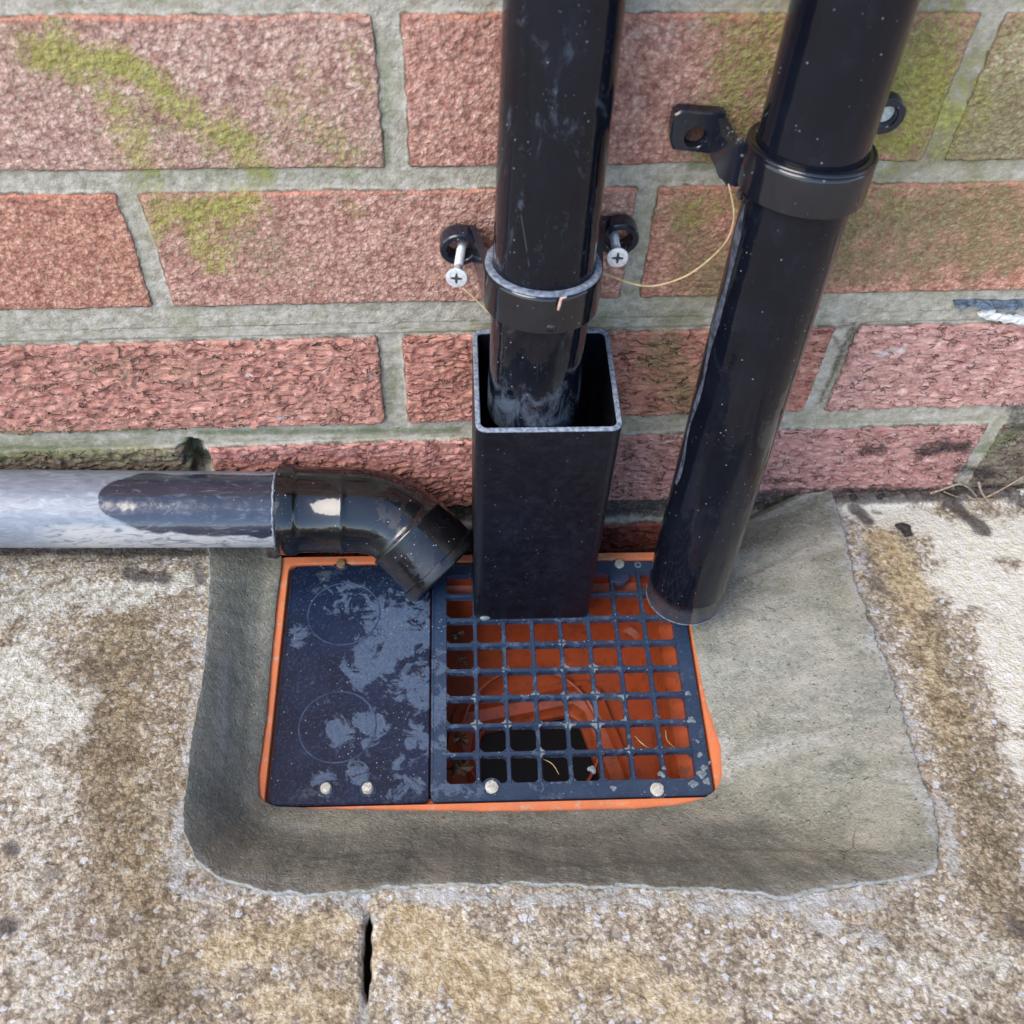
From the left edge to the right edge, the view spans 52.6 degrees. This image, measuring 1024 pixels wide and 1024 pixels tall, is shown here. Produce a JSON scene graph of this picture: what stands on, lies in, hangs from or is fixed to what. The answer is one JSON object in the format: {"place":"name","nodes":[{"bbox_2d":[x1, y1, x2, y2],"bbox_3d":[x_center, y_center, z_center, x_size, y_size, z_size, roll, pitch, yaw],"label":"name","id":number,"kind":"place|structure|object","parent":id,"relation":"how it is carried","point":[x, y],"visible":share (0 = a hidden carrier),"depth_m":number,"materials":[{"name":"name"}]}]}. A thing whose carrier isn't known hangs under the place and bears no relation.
{"place":"outdoors","nodes":[
{"label":"outdoors","id":0,"kind":"place"},
{"bbox_2d":[0,0,1023,557],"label":"brick wall","id":1,"kind":"structure","parent":0,"point":[224,224],"depth_m":0.47,"materials":[{"name":"red brick"}]},
{"bbox_2d":[0,464,472,600],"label":"waste pipe","id":2,"kind":"object","parent":1,"relation":"attached to","point":[414,540],"visible":0.99,"depth_m":0.56,"materials":[{"name":"plastic"}]},
{"bbox_2d":[439,214,638,333],"bbox_3d":[0.014,-0.101,0.441,0.088,0.031,0.064,-2,54,-4],"label":"pipe clip","id":3,"kind":"object","parent":1,"relation":"attached to","point":[511,305],"visible":0.74,"depth_m":0.42,"materials":[{"name":"black plastic"}]},
{"bbox_2d":[446,240,467,286],"bbox_3d":[-0.025,-0.115,0.455,0.010,0.012,0.040,-2,54,-4],"label":"screw","id":4,"kind":"object","parent":3,"relation":"attached to","point":[456,275],"visible":1,"depth_m":0.45,"materials":[{"name":"metal"}]},
{"bbox_2d":[462,287,488,312],"bbox_3d":[-0.015,-0.093,0.465,0.013,0.005,0.018,-2,54,-4],"label":"straw strand","id":5,"kind":"object","parent":4,"relation":"hanging from","point":[463,288],"visible":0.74,"depth_m":0.47},
{"bbox_2d":[607,231,627,266],"bbox_3d":[0.044,-0.122,0.457,0.009,0.012,0.035,-2,54,-4],"label":"screw","id":6,"kind":"object","parent":3,"relation":"attached to","point":[617,255],"visible":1,"depth_m":0.45,"materials":[{"name":"metal"}]},
{"bbox_2d":[646,0,919,624],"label":"round waste downpipe","id":7,"kind":"object","parent":1,"relation":"attached to","point":[835,67],"visible":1,"depth_m":0.42,"materials":[{"name":"black plastic"}]},
{"bbox_2d":[668,91,905,219],"bbox_3d":[0.114,-0.137,0.405,0.096,0.029,0.064,-2,54,-4],"label":"pipe clip","id":8,"kind":"object","parent":1,"relation":"attached to","point":[752,169],"visible":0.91,"depth_m":0.39,"materials":[{"name":"black plastic"},{"name":"metal"}]},
{"bbox_2d":[603,184,734,286],"bbox_3d":[0.064,-0.116,0.432,0.054,0.061,0.004,16,55,9],"label":"straw strand","id":9,"kind":"object","parent":8,"relation":"hanging from","point":[665,283],"visible":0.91,"depth_m":0.45},
{"bbox_2d":[953,298,1023,310],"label":"damp proof strip","id":10,"kind":"object","parent":1,"relation":"attached to","point":[1008,304],"visible":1,"depth_m":0.52,"materials":[{"name":"blue plastic"}]},
{"bbox_2d":[977,309,1023,325],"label":"paint flake","id":11,"kind":"object","parent":1,"relation":"attached to","point":[1002,317],"visible":1,"depth_m":0.53,"materials":[{"name":"white paint"}]},
{"bbox_2d":[0,486,1023,1023],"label":"pavement","id":12,"kind":"structure","parent":0,"point":[118,904],"depth_m":0.46,"materials":[{"name":"concrete"}]},
{"bbox_2d":[258,552,721,811],"bbox_3d":[-0.016,0.155,0.663,0.258,0.217,0.169,-2,54,-4],"label":"gully basin","id":13,"kind":"object","parent":12,"relation":"in","point":[523,770],"visible":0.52,"depth_m":0.62,"materials":[{"name":"orange plastic"}]},
{"bbox_2d":[268,559,430,806],"bbox_3d":[-0.087,0.089,0.575,0.086,0.008,0.153,-2,54,-4],"label":"gully cover","id":14,"kind":"object","parent":13,"relation":"on","point":[353,721],"visible":0.98,"depth_m":0.57,"materials":[{"name":"black plastic"}]},
{"bbox_2d":[450,630,464,639],"bbox_3d":[-0.032,0.071,0.601,0.009,0.002,0.006,-2,54,-4],"label":"leaf scrap","id":15,"kind":"object","parent":13,"relation":"in","point":[455,634],"visible":1,"depth_m":0.60,"materials":[{"name":"brown plant"}]},
{"bbox_2d":[447,760,473,775],"bbox_3d":[-0.028,0.137,0.553,0.012,0.002,0.013,36,60,22],"label":"leaf scrap","id":16,"kind":"object","parent":13,"relation":"in","point":[460,767],"visible":1,"depth_m":0.55,"materials":[{"name":"brown plant"}]},
{"bbox_2d":[452,732,468,744],"bbox_3d":[-0.028,0.123,0.563,0.010,0.002,0.008,-2,54,-4],"label":"leaf scrap","id":17,"kind":"object","parent":13,"relation":"in","point":[460,737],"visible":1,"depth_m":0.56,"materials":[{"name":"brown plant"}]},
{"bbox_2d":[456,656,468,664],"bbox_3d":[-0.028,0.085,0.591,0.009,0.002,0.005,-2,54,-4],"label":"leaf scrap","id":18,"kind":"object","parent":13,"relation":"in","point":[461,660],"visible":1,"depth_m":0.59,"materials":[{"name":"brown plant"}]},
{"bbox_2d":[431,559,712,803],"bbox_3d":[0.029,0.090,0.580,0.151,0.008,0.151,-2,54,-4],"label":"gully grate","id":19,"kind":"object","parent":13,"relation":"on","point":[618,573],"visible":0.97,"depth_m":0.57,"materials":[{"name":"black plastic"}]},
{"bbox_2d":[472,329,621,620],"bbox_3d":[0.013,-0.014,0.550,0.068,0.166,0.066,-2,54,-4],"label":"square pipe","id":20,"kind":"object","parent":19,"relation":"on","point":[540,496],"visible":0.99,"depth_m":0.52,"materials":[{"name":"black plastic"}]},
{"bbox_2d":[487,0,625,427],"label":"round downpipe","id":21,"kind":"object","parent":20,"relation":"attached to","point":[559,63],"visible":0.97,"depth_m":0.38,"materials":[{"name":"black plastic"}]},
{"bbox_2d":[183,491,938,899],"bbox_3d":[0.015,0.097,0.559,0.389,0.086,0.255,-2,54,-4],"label":"mortar surround","id":22,"kind":"object","parent":12,"relation":"on","point":[821,787],"visible":0.91,"depth_m":0.52,"materials":[{"name":"grey concrete"}]},
{"bbox_2d":[608,549,654,552],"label":"soil","id":23,"kind":"structure","parent":12,"relation":"on","point":[638,551],"depth_m":0.68,"materials":[{"name":"brown soil"}]},
{"bbox_2d":[849,494,857,500],"bbox_3d":[0.211,-0.009,0.641,0.006,0.004,0.005,-2,54,-4],"label":"soil crumb","id":24,"kind":"object","parent":12,"relation":"on","point":[853,497],"visible":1,"depth_m":0.64,"materials":[{"name":"soil"}]},
{"bbox_2d":[877,493,885,499],"bbox_3d":[0.229,-0.010,0.642,0.006,0.004,0.005,-2,54,-4],"label":"soil crumb","id":25,"kind":"object","parent":12,"relation":"on","point":[881,496],"visible":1,"depth_m":0.64,"materials":[{"name":"grey soil"}]},
{"bbox_2d":[895,523,910,532],"bbox_3d":[0.237,0.010,0.627,0.010,0.005,0.007,-2,54,-4],"label":"soil crumb","id":26,"kind":"object","parent":12,"relation":"on","point":[901,527],"visible":1,"depth_m":0.63,"materials":[{"name":"soil"}]},
{"bbox_2d":[903,530,911,536],"bbox_3d":[0.238,0.013,0.625,0.006,0.004,0.005,-2,54,-4],"label":"soil crumb","id":27,"kind":"object","parent":12,"relation":"on","point":[906,533],"visible":1,"depth_m":0.62,"materials":[{"name":"brown soil"}]},
{"bbox_2d":[811,476,1023,514],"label":"dried roots","id":28,"kind":"object","parent":12,"relation":"on","point":[971,490],"visible":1,"depth_m":0.64,"materials":[{"name":"beige plant"}]},
{"bbox_2d":[943,490,955,497],"bbox_3d":[0.273,-0.011,0.645,0.008,0.004,0.006,-2,54,-4],"label":"soil crumb","id":29,"kind":"object","parent":12,"relation":"on","point":[950,492],"visible":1,"depth_m":0.64,"materials":[{"name":"soil"}]},
{"bbox_2d":[1016,488,1023,495],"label":"pebble","id":30,"kind":"object","parent":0,"point":[1021,492],"visible":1,"depth_m":0.65,"materials":[{"name":"stone"}]}
]}

